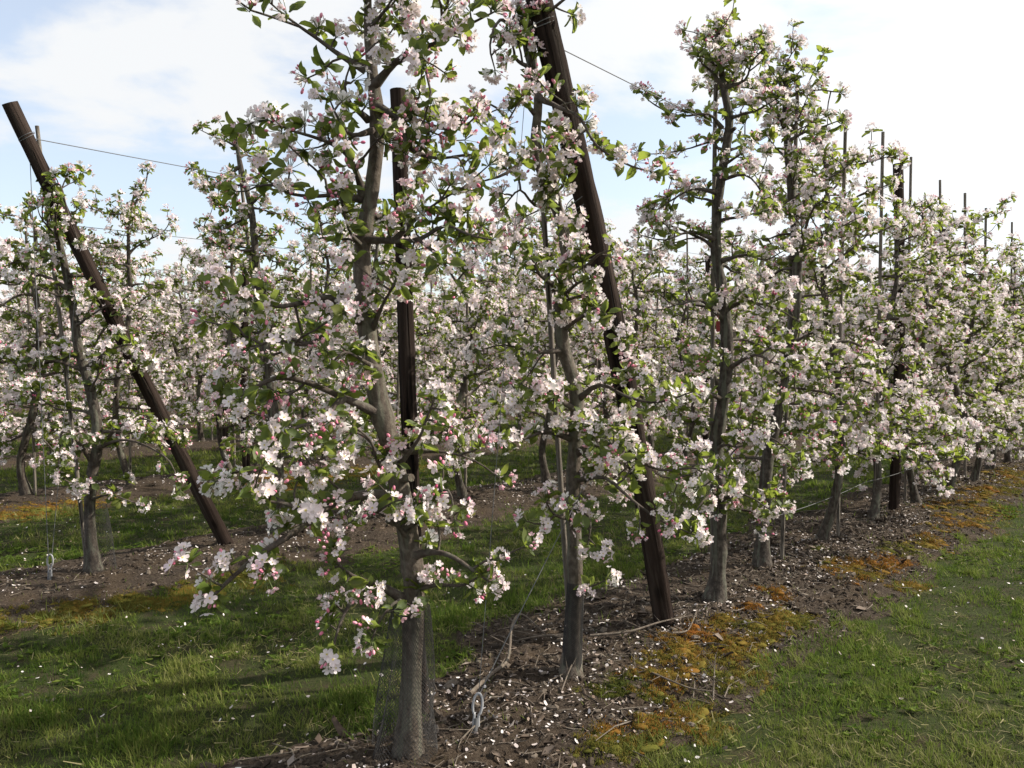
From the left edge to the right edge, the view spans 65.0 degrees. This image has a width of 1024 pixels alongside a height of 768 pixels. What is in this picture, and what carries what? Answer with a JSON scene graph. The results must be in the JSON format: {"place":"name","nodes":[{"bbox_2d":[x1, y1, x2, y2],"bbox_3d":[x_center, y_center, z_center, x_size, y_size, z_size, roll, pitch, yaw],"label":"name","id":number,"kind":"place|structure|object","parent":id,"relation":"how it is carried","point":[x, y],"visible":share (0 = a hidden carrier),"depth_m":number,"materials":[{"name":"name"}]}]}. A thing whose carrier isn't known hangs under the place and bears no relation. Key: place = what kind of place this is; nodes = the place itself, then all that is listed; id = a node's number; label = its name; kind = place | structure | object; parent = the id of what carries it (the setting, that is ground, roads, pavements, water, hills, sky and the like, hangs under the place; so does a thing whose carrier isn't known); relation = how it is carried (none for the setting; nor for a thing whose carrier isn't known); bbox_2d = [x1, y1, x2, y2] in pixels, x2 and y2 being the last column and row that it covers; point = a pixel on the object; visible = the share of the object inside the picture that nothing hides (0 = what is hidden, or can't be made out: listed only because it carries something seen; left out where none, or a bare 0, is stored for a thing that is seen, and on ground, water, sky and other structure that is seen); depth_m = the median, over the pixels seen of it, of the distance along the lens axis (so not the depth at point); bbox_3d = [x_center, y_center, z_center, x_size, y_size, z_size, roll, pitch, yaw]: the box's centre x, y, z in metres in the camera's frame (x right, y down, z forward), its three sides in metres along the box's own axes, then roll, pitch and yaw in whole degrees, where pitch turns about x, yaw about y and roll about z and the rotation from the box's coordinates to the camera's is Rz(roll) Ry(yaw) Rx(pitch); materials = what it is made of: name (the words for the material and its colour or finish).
{"place":"outdoors","nodes":[
{"label":"outdoors","id":0,"kind":"place"},
{"bbox_2d":[36,139,891,291],"bbox_3d":[6.963,-2.056,16.402,0.018,0.085,30.161,2,3,42],"label":"trellis wire","id":1,"kind":"object","parent":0,"point":[229,175],"visible":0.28,"depth_m":5.92,"materials":[{"name":"grey metal"}]},
{"bbox_2d":[0,374,1023,767],"bbox_3d":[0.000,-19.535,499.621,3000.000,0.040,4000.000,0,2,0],"label":"ground","id":2,"kind":"structure","parent":0,"point":[314,688],"depth_m":4.25,"materials":[{"name":"green plant"}]},
{"bbox_2d":[8,393,487,424],"bbox_3d":[1.055,0.336,31.121,2.550,0.279,40.201,2,3,42],"label":"soil strip","id":3,"kind":"object","parent":2,"relation":"on","point":[173,412],"visible":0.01,"depth_m":19.93,"materials":[{"name":"brown soil"}]},
{"bbox_2d":[0,277,26,395],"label":"apple tree","id":4,"kind":"object","parent":3,"relation":"on","point":[3,374],"visible":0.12,"depth_m":17.55,"materials":[{"name":"white plant"}]},
{"bbox_2d":[116,288,181,386],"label":"apple tree","id":5,"kind":"object","parent":3,"relation":"on","point":[165,306],"visible":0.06,"depth_m":19.97,"materials":[{"name":"white plant"}]},
{"bbox_2d":[0,401,689,469],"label":"soil strip","id":6,"kind":"object","parent":2,"relation":"on","point":[140,449],"visible":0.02,"depth_m":12.48,"materials":[{"name":"brown soil"}]},
{"bbox_2d":[0,245,29,439],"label":"apple tree","id":7,"kind":"object","parent":6,"relation":"on","point":[19,430],"visible":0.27,"depth_m":11.43,"materials":[{"name":"white plant"}]},
{"bbox_2d":[4,261,102,453],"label":"apple tree","id":8,"kind":"object","parent":6,"relation":"on","point":[49,381],"visible":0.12,"depth_m":11.71,"materials":[{"name":"white plant"}]},
{"bbox_2d":[72,234,187,446],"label":"apple tree","id":9,"kind":"object","parent":6,"relation":"on","point":[142,263],"visible":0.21,"depth_m":12.59,"materials":[{"name":"white plant"}]},
{"bbox_2d":[141,246,252,441],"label":"apple tree","id":10,"kind":"object","parent":6,"relation":"on","point":[208,341],"visible":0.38,"depth_m":13.39,"materials":[{"name":"white plant"}]},
{"bbox_2d":[231,276,322,414],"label":"apple tree","id":11,"kind":"object","parent":6,"relation":"on","point":[281,355],"visible":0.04,"depth_m":14.15,"materials":[{"name":"white plant"}]},
{"bbox_2d":[277,260,354,421],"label":"apple tree","id":12,"kind":"object","parent":6,"relation":"on","point":[315,278],"visible":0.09,"depth_m":14.78,"materials":[{"name":"white plant"}]},
{"bbox_2d":[385,266,452,390],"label":"apple tree","id":13,"kind":"object","parent":6,"relation":"on","point":[420,376],"visible":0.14,"depth_m":16.73,"materials":[{"name":"white plant"}]},
{"bbox_2d":[415,278,464,398],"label":"apple tree","id":14,"kind":"object","parent":6,"relation":"on","point":[444,287],"visible":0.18,"depth_m":17.32,"materials":[{"name":"white plant"}]},
{"bbox_2d":[0,386,748,441],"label":"soil strip","id":15,"kind":"object","parent":2,"relation":"on","point":[188,426],"visible":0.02,"depth_m":16.47,"materials":[{"name":"brown soil"}]},
{"bbox_2d":[0,289,34,414],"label":"apple tree","id":16,"kind":"object","parent":15,"relation":"on","point":[4,292],"visible":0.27,"depth_m":14.48,"materials":[{"name":"white plant"}]},
{"bbox_2d":[2,256,100,431],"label":"apple tree","id":17,"kind":"object","parent":15,"relation":"on","point":[5,337],"visible":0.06,"depth_m":15.04,"materials":[{"name":"white plant"}]},
{"bbox_2d":[97,286,174,426],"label":"apple tree","id":18,"kind":"object","parent":15,"relation":"on","point":[151,301],"visible":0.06,"depth_m":16.28,"materials":[{"name":"white plant"}]},
{"bbox_2d":[143,262,229,414],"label":"apple tree","id":19,"kind":"object","parent":15,"relation":"on","point":[174,299],"visible":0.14,"depth_m":16.88,"materials":[{"name":"white plant"}]},
{"bbox_2d":[187,270,254,390],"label":"apple tree","id":20,"kind":"object","parent":15,"relation":"on","point":[214,327],"visible":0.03,"depth_m":17.32,"materials":[{"name":"white plant"}]},
{"bbox_2d":[0,385,981,522],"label":"soil strip","id":21,"kind":"object","parent":2,"relation":"on","point":[146,488],"visible":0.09,"depth_m":9.14,"materials":[{"name":"brown soil"}]},
{"bbox_2d":[0,398,22,432],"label":"apple tree","id":22,"kind":"object","parent":21,"relation":"on","point":[10,425],"visible":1,"depth_m":8.00,"materials":[{"name":"white plant"}]},
{"bbox_2d":[24,223,36,494],"bbox_3d":[-5.054,-0.189,8.441,0.038,2.965,0.038,0,3,9],"label":"tree stake","id":23,"kind":"object","parent":21,"relation":"on","point":[31,396],"visible":0.34,"depth_m":8.45,"materials":[{"name":"grey wood"}]},
{"bbox_2d":[0,190,140,495],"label":"apple tree","id":24,"kind":"object","parent":21,"relation":"on","point":[42,310],"visible":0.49,"depth_m":8.32,"materials":[{"name":"white plant"}]},
{"bbox_2d":[22,160,197,484],"bbox_3d":[-4.537,-0.644,9.157,1.835,3.682,1.650,-1,3,-30],"label":"apple tree","id":25,"kind":"object","parent":21,"relation":"on","point":[135,222],"visible":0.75,"depth_m":9.00,"materials":[{"name":"white plant"}]},
{"bbox_2d":[126,202,131,471],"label":"tree stake","id":26,"kind":"object","parent":21,"relation":"on","point":[129,410],"visible":0.34,"depth_m":9.14,"materials":[{"name":"grey wood"}]},
{"bbox_2d":[162,194,282,470],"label":"apple tree","id":27,"kind":"object","parent":21,"relation":"on","point":[227,338],"visible":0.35,"depth_m":9.90,"materials":[{"name":"white plant"}]},
{"bbox_2d":[240,271,249,466],"bbox_3d":[-3.427,-0.162,10.331,0.124,2.854,0.115,1,2,0],"label":"upright post","id":28,"kind":"object","parent":21,"relation":"on","point":[246,461],"visible":0.18,"depth_m":10.29,"materials":[{"name":"brown wood"}]},
{"bbox_2d":[249,203,384,463],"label":"apple tree","id":29,"kind":"object","parent":21,"relation":"on","point":[297,293],"visible":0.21,"depth_m":10.66,"materials":[{"name":"white plant"}]},
{"bbox_2d":[308,215,427,455],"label":"apple tree","id":30,"kind":"object","parent":21,"relation":"on","point":[395,352],"visible":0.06,"depth_m":11.57,"materials":[{"name":"white plant"}]},
{"bbox_2d":[362,245,454,443],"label":"apple tree","id":31,"kind":"object","parent":21,"relation":"on","point":[433,340],"visible":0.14,"depth_m":12.48,"materials":[{"name":"white plant"}]},
{"bbox_2d":[436,230,527,427],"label":"apple tree","id":32,"kind":"object","parent":21,"relation":"on","point":[496,271],"visible":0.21,"depth_m":13.25,"materials":[{"name":"white plant"}]},
{"bbox_2d":[482,209,582,433],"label":"apple tree","id":33,"kind":"object","parent":21,"relation":"on","point":[505,260],"visible":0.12,"depth_m":13.82,"materials":[{"name":"white plant"}]},
{"bbox_2d":[499,272,594,431],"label":"apple tree","id":34,"kind":"object","parent":21,"relation":"on","point":[540,281],"visible":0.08,"depth_m":14.84,"materials":[{"name":"white plant"}]},
{"bbox_2d":[567,273,642,414],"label":"apple tree","id":35,"kind":"object","parent":21,"relation":"on","point":[590,333],"visible":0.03,"depth_m":15.85,"materials":[{"name":"white plant"}]},
{"bbox_2d":[582,267,659,399],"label":"apple tree","id":36,"kind":"object","parent":21,"relation":"on","point":[631,299],"visible":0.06,"depth_m":16.41,"materials":[{"name":"white plant"}]},
{"bbox_2d":[625,276,675,420],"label":"apple tree","id":37,"kind":"object","parent":21,"relation":"on","point":[650,312],"visible":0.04,"depth_m":16.98,"materials":[{"name":"white plant"}]},
{"bbox_2d":[0,389,1023,638],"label":"soil strip","id":38,"kind":"object","parent":2,"relation":"on","point":[364,533],"visible":0.11,"depth_m":6.12,"materials":[{"name":"brown soil"}]},
{"bbox_2d":[46,554,53,579],"bbox_3d":[-3.111,1.279,5.417,0.050,0.276,0.022,0,2,0],"label":"ground anchor","id":39,"kind":"object","parent":38,"relation":"on","point":[50,571],"visible":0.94,"depth_m":5.41,"materials":[{"name":"grey metal"}]},
{"bbox_2d":[52,264,77,552],"bbox_3d":[-3.027,0.101,5.453,0.004,2.106,0.226,2,3,39],"label":"stay wire","id":40,"kind":"object","parent":39,"relation":"attached to","point":[65,399],"visible":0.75,"depth_m":5.46,"materials":[{"name":"grey metal"}]},
{"bbox_2d":[35,125,84,560],"bbox_3d":[-3.148,-0.191,5.642,0.041,3.217,0.040,-5,2,0],"label":"tree stake","id":41,"kind":"object","parent":38,"relation":"on","point":[67,386],"visible":0.41,"depth_m":5.63,"materials":[{"name":"grey wood"}]},
{"bbox_2d":[0,160,192,573],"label":"apple tree","id":42,"kind":"object","parent":38,"relation":"on","point":[99,441],"visible":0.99,"depth_m":5.50,"materials":[{"name":"white plant"}]},
{"bbox_2d":[83,503,116,574],"bbox_3d":[-2.886,1.079,5.635,0.225,0.468,0.194,0,2,0],"label":"trunk guard","id":43,"kind":"object","parent":42,"relation":"attached to","point":[110,534],"visible":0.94,"depth_m":5.59,"materials":[{"name":"grey plastic"}]},
{"bbox_2d":[2,101,233,544],"bbox_3d":[-2.718,-0.158,5.813,0.114,3.682,0.128,2,28,40],"label":"leaning post","id":44,"kind":"object","parent":38,"relation":"on","point":[24,133],"visible":0.81,"depth_m":5.63,"materials":[{"name":"brown wood"}]},
{"bbox_2d":[30,163,48,553],"bbox_3d":[-3.135,-0.210,5.326,0.004,2.740,0.066,1,3,24],"label":"stay wire","id":45,"kind":"object","parent":44,"relation":"attached to","point":[39,357],"visible":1,"depth_m":5.33,"materials":[{"name":"grey metal"}]},
{"bbox_2d":[235,122,268,420],"bbox_3d":[-2.162,-0.432,6.883,0.036,3.602,0.043,-6,2,0],"label":"tree stake","id":46,"kind":"object","parent":38,"relation":"on","point":[247,234],"visible":0.16,"depth_m":6.83,"materials":[{"name":"grey wood"}]},
{"bbox_2d":[184,115,350,532],"bbox_3d":[-2.008,-0.469,6.772,1.170,3.476,1.248,1,3,26],"label":"apple tree","id":47,"kind":"object","parent":38,"relation":"on","point":[254,256],"visible":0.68,"depth_m":6.66,"materials":[{"name":"white plant"}]},
{"bbox_2d":[299,175,463,514],"bbox_3d":[-1.242,-0.279,7.508,1.452,3.095,1.618,0,2,8],"label":"apple tree","id":48,"kind":"object","parent":38,"relation":"on","point":[391,339],"visible":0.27,"depth_m":7.37,"materials":[{"name":"white plant"}]},
{"bbox_2d":[392,204,535,498],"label":"apple tree","id":49,"kind":"object","parent":38,"relation":"on","point":[485,310],"visible":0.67,"depth_m":8.12,"materials":[{"name":"white plant"}]},
{"bbox_2d":[464,187,468,489],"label":"tree stake","id":50,"kind":"object","parent":38,"relation":"on","point":[466,406],"visible":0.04,"depth_m":8.31,"materials":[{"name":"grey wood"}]},
{"bbox_2d":[473,183,620,482],"bbox_3d":[0.530,-0.550,9.261,1.820,3.482,1.634,2,3,40],"label":"apple tree","id":51,"kind":"object","parent":38,"relation":"on","point":[536,300],"visible":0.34,"depth_m":9.19,"materials":[{"name":"white plant"}]},
{"bbox_2d":[541,200,657,438],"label":"apple tree","id":52,"kind":"object","parent":38,"relation":"on","point":[609,394],"visible":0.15,"depth_m":9.85,"materials":[{"name":"white plant"}]},
{"bbox_2d":[588,236,695,451],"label":"apple tree","id":53,"kind":"object","parent":38,"relation":"on","point":[644,332],"visible":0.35,"depth_m":10.57,"materials":[{"name":"white plant"}]},
{"bbox_2d":[686,234,688,441],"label":"tree stake","id":54,"kind":"object","parent":38,"relation":"on","point":[687,311],"visible":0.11,"depth_m":11.68,"materials":[{"name":"grey wood"}]},
{"bbox_2d":[639,268,750,455],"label":"apple tree","id":55,"kind":"object","parent":38,"relation":"on","point":[701,283],"visible":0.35,"depth_m":11.66,"materials":[{"name":"white plant"}]},
{"bbox_2d":[702,255,710,444],"bbox_3d":[2.921,-0.358,12.025,0.155,3.104,0.110,1,3,29],"label":"upright post","id":56,"kind":"object","parent":38,"relation":"on","point":[707,269],"visible":0.2,"depth_m":11.98,"materials":[{"name":"brown wood"}]},
{"bbox_2d":[651,214,767,432],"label":"apple tree","id":57,"kind":"object","parent":38,"relation":"on","point":[693,262],"visible":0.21,"depth_m":12.13,"materials":[{"name":"white plant"}]},
{"bbox_2d":[715,259,826,429],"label":"apple tree","id":58,"kind":"object","parent":38,"relation":"on","point":[777,282],"visible":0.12,"depth_m":13.18,"materials":[{"name":"white plant"}]},
{"bbox_2d":[737,266,843,409],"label":"apple tree","id":59,"kind":"object","parent":38,"relation":"on","point":[818,344],"visible":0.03,"depth_m":13.72,"materials":[{"name":"white plant"}]},
{"bbox_2d":[752,273,847,431],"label":"apple tree","id":60,"kind":"object","parent":38,"relation":"on","point":[821,342],"visible":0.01,"depth_m":14.92,"materials":[{"name":"white plant"}]},
{"bbox_2d":[800,305,864,423],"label":"apple tree","id":61,"kind":"object","parent":38,"relation":"on","point":[852,388],"visible":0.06,"depth_m":15.50,"materials":[{"name":"white plant"}]},
{"bbox_2d":[820,284,875,415],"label":"apple tree","id":62,"kind":"object","parent":38,"relation":"on","point":[847,308],"visible":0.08,"depth_m":16.50,"materials":[{"name":"white plant"}]},
{"bbox_2d":[834,292,893,420],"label":"apple tree","id":63,"kind":"object","parent":38,"relation":"on","point":[859,310],"visible":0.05,"depth_m":17.36,"materials":[{"name":"white plant"}]},
{"bbox_2d":[0,440,1023,767],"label":"leaf litter","id":64,"kind":"object","parent":2,"relation":"on","point":[339,728],"visible":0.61,"depth_m":4.66,"materials":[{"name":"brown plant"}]},
{"bbox_2d":[1,411,1023,767],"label":"fallen petals","id":65,"kind":"object","parent":2,"relation":"on","point":[549,629],"visible":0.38,"depth_m":4.39,"materials":[{"name":"white plant"}]},
{"bbox_2d":[214,441,1023,767],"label":"soil strip","id":66,"kind":"object","parent":2,"relation":"on","point":[528,745],"visible":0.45,"depth_m":4.28,"materials":[{"name":"brown soil"}]},
{"bbox_2d":[163,0,542,760],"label":"apple tree","id":67,"kind":"object","parent":66,"relation":"on","point":[411,126],"visible":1,"depth_m":2.80,"materials":[{"name":"white plant"}]},
{"bbox_2d":[372,603,437,767],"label":"trunk guard","id":68,"kind":"object","parent":66,"relation":"on","point":[381,727],"visible":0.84,"depth_m":3.02,"materials":[{"name":"grey"}]},
{"bbox_2d":[390,87,427,713],"bbox_3d":[-0.432,0.169,3.379,0.073,2.780,0.092,-2,2,0],"label":"upright post","id":69,"kind":"object","parent":66,"relation":"on","point":[406,359],"visible":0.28,"depth_m":3.33,"materials":[{"name":"brown wood"}]},
{"bbox_2d":[471,692,483,732],"bbox_3d":[-0.153,1.386,3.268,0.045,0.242,0.093,1,3,29],"label":"ground anchor","id":70,"kind":"object","parent":66,"relation":"on","point":[475,721],"visible":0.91,"depth_m":3.27,"materials":[{"name":"grey metal"}]},
{"bbox_2d":[478,439,608,695],"bbox_3d":[0.219,0.679,3.626,1.011,1.174,0.004,-2,3,-45],"label":"stay wire","id":71,"kind":"object","parent":70,"relation":"attached to","point":[530,591],"visible":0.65,"depth_m":3.49,"materials":[{"name":"grey metal"}]},
{"bbox_2d":[468,611,545,695],"bbox_3d":[-0.077,1.304,3.980,0.216,0.099,0.934,1,3,25],"label":"fallen branch","id":72,"kind":"object","parent":66,"relation":"on","point":[474,689],"visible":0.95,"depth_m":3.92,"materials":[{"name":"brown wood"}]},
{"bbox_2d":[0,462,1023,767],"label":"moss","id":73,"kind":"object","parent":66,"relation":"on","point":[768,636],"visible":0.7,"depth_m":4.51,"materials":[{"name":"orange plant"}]},
{"bbox_2d":[0,415,1023,767],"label":"soil clods","id":74,"kind":"object","parent":66,"relation":"on","point":[452,683],"visible":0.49,"depth_m":4.58,"materials":[{"name":"brown soil"}]},
{"bbox_2d":[530,26,566,602],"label":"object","id":75,"kind":"object","parent":66,"relation":"on","point":[553,376],"visible":0.29,"depth_m":3.90,"materials":[{"name":"grey wood"}]},
{"bbox_2d":[526,0,673,627],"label":"leaning post","id":76,"kind":"object","parent":66,"relation":"on","point":[548,34],"visible":0.72,"depth_m":3.93,"materials":[{"name":"brown wood"}]},
{"bbox_2d":[479,39,529,687],"bbox_3d":[-0.027,-0.178,3.493,0.003,2.896,0.547,1,3,24],"label":"stay wire","id":77,"kind":"object","parent":76,"relation":"attached to","point":[501,396],"visible":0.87,"depth_m":3.46,"materials":[{"name":"grey metal"}]},
{"bbox_2d":[565,50,1023,254],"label":"trellis wire","id":78,"kind":"object","parent":76,"relation":"attached to","point":[688,111],"visible":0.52,"depth_m":4.31,"materials":[{"name":"grey metal"}]},
{"bbox_2d":[462,0,746,678],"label":"apple tree","id":79,"kind":"object","parent":66,"relation":"on","point":[519,34],"visible":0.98,"depth_m":3.54,"materials":[{"name":"white plant"}]},
{"bbox_2d":[562,582,583,669],"bbox_3d":[0.289,1.167,3.833,0.111,0.453,0.106,0,2,0],"label":"trunk guard","id":80,"kind":"object","parent":79,"relation":"attached to","point":[565,633],"visible":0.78,"depth_m":3.80,"materials":[{"name":"grey"}]},
{"bbox_2d":[590,611,692,636],"bbox_3d":[0.684,1.300,4.449,0.649,0.077,0.243,-2,3,-35],"label":"fallen branch","id":81,"kind":"object","parent":66,"relation":"on","point":[614,633],"visible":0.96,"depth_m":4.32,"materials":[{"name":"brown wood"}]},
{"bbox_2d":[710,32,717,566],"bbox_3d":[1.267,-0.394,5.043,0.043,3.661,0.041,0,2,0],"label":"tree stake","id":82,"kind":"object","parent":66,"relation":"on","point":[712,327],"visible":0.21,"depth_m":5.04,"materials":[{"name":"grey wood"}]},
{"bbox_2d":[607,0,836,603],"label":"apple tree","id":83,"kind":"object","parent":66,"relation":"on","point":[711,64],"visible":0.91,"depth_m":4.79,"materials":[{"name":"white plant"}]},
{"bbox_2d":[780,80,799,558],"bbox_3d":[2.014,-0.396,5.835,0.037,3.599,0.040,1,2,0],"label":"tree stake","id":84,"kind":"object","parent":66,"relation":"on","point":[782,536],"visible":0.2,"depth_m":5.87,"materials":[{"name":"grey wood"}]},
{"bbox_2d":[698,18,895,567],"bbox_3d":[1.955,-0.592,5.738,1.272,3.863,1.148,0,2,0],"label":"apple tree","id":85,"kind":"object","parent":66,"relation":"on","point":[803,242],"visible":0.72,"depth_m":5.55,"materials":[{"name":"white plant"}]},
{"bbox_2d":[836,109,846,535],"bbox_3d":[2.679,-0.416,6.540,0.040,3.578,0.030,1,3,23],"label":"tree stake","id":86,"kind":"object","parent":66,"relation":"on","point":[841,305],"visible":0.38,"depth_m":6.52,"materials":[{"name":"grey wood"}]},
{"bbox_2d":[724,100,973,542],"bbox_3d":[2.537,-0.495,6.231,1.835,3.682,1.650,2,3,33],"label":"apple tree","id":87,"kind":"object","parent":66,"relation":"on","point":[837,453],"visible":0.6,"depth_m":6.31,"materials":[{"name":"white plant"}]},
{"bbox_2d":[875,132,884,480],"bbox_3d":[3.351,-0.469,7.330,0.037,3.618,0.048,1,3,25],"label":"tree stake","id":88,"kind":"object","parent":66,"relation":"on","point":[880,269],"visible":0.51,"depth_m":7.29,"materials":[{"name":"grey wood"}]},
{"bbox_2d":[888,163,905,509],"bbox_3d":[3.696,-0.363,7.714,0.138,3.477,0.109,0,2,4],"label":"upright post","id":89,"kind":"object","parent":66,"relation":"on","point":[894,487],"visible":0.47,"depth_m":7.69,"materials":[{"name":"brown wood"}]},
{"bbox_2d":[792,196,1009,519],"bbox_3d":[3.366,-0.214,7.264,1.729,2.994,1.622,-2,3,-42],"label":"apple tree","id":90,"kind":"object","parent":66,"relation":"on","point":[889,325],"visible":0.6,"depth_m":7.20,"materials":[{"name":"white plant"}]},
{"bbox_2d":[904,157,911,500],"bbox_3d":[3.981,-0.478,8.083,0.038,3.572,0.038,0,2,0],"label":"tree stake","id":91,"kind":"object","parent":66,"relation":"on","point":[910,195],"visible":0.27,"depth_m":8.04,"materials":[{"name":"grey wood"}]},
{"bbox_2d":[831,192,1011,503],"bbox_3d":[3.945,-0.301,7.932,1.510,3.087,1.441,-1,3,-16],"label":"apple tree","id":92,"kind":"object","parent":66,"relation":"on","point":[911,308],"visible":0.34,"depth_m":7.75,"materials":[{"name":"white plant"}]},
{"bbox_2d":[848,190,1023,490],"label":"apple tree","id":93,"kind":"object","parent":66,"relation":"on","point":[965,283],"visible":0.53,"depth_m":8.58,"materials":[{"name":"white plant"}]},
{"bbox_2d":[963,193,966,476],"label":"tree stake","id":94,"kind":"object","parent":66,"relation":"on","point":[964,461],"visible":0.35,"depth_m":9.58,"materials":[{"name":"grey wood"}]},
{"bbox_2d":[918,232,1023,480],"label":"apple tree","id":95,"kind":"object","parent":66,"relation":"on","point":[989,394],"visible":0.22,"depth_m":9.24,"materials":[{"name":"white plant"}]},
{"bbox_2d":[942,239,1023,461],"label":"apple tree","id":96,"kind":"object","parent":66,"relation":"on","point":[1016,266],"visible":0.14,"depth_m":10.64,"materials":[{"name":"white plant"}]},
{"bbox_2d":[943,270,1023,468],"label":"apple tree","id":97,"kind":"object","parent":66,"relation":"on","point":[1011,379],"visible":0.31,"depth_m":10.34,"materials":[{"name":"white plant"}]},
{"bbox_2d":[983,208,986,467],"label":"tree stake","id":98,"kind":"object","parent":66,"relation":"on","point":[985,245],"visible":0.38,"depth_m":10.34,"materials":[{"name":"grey wood"}]},
{"bbox_2d":[986,245,1023,400],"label":"apple tree","id":99,"kind":"object","parent":66,"relation":"on","point":[1018,300],"visible":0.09,"depth_m":12.27,"materials":[{"name":"white plant"}]},
{"bbox_2d":[0,0,1023,325],"label":"sky","id":100,"kind":"structure","parent":0,"point":[943,79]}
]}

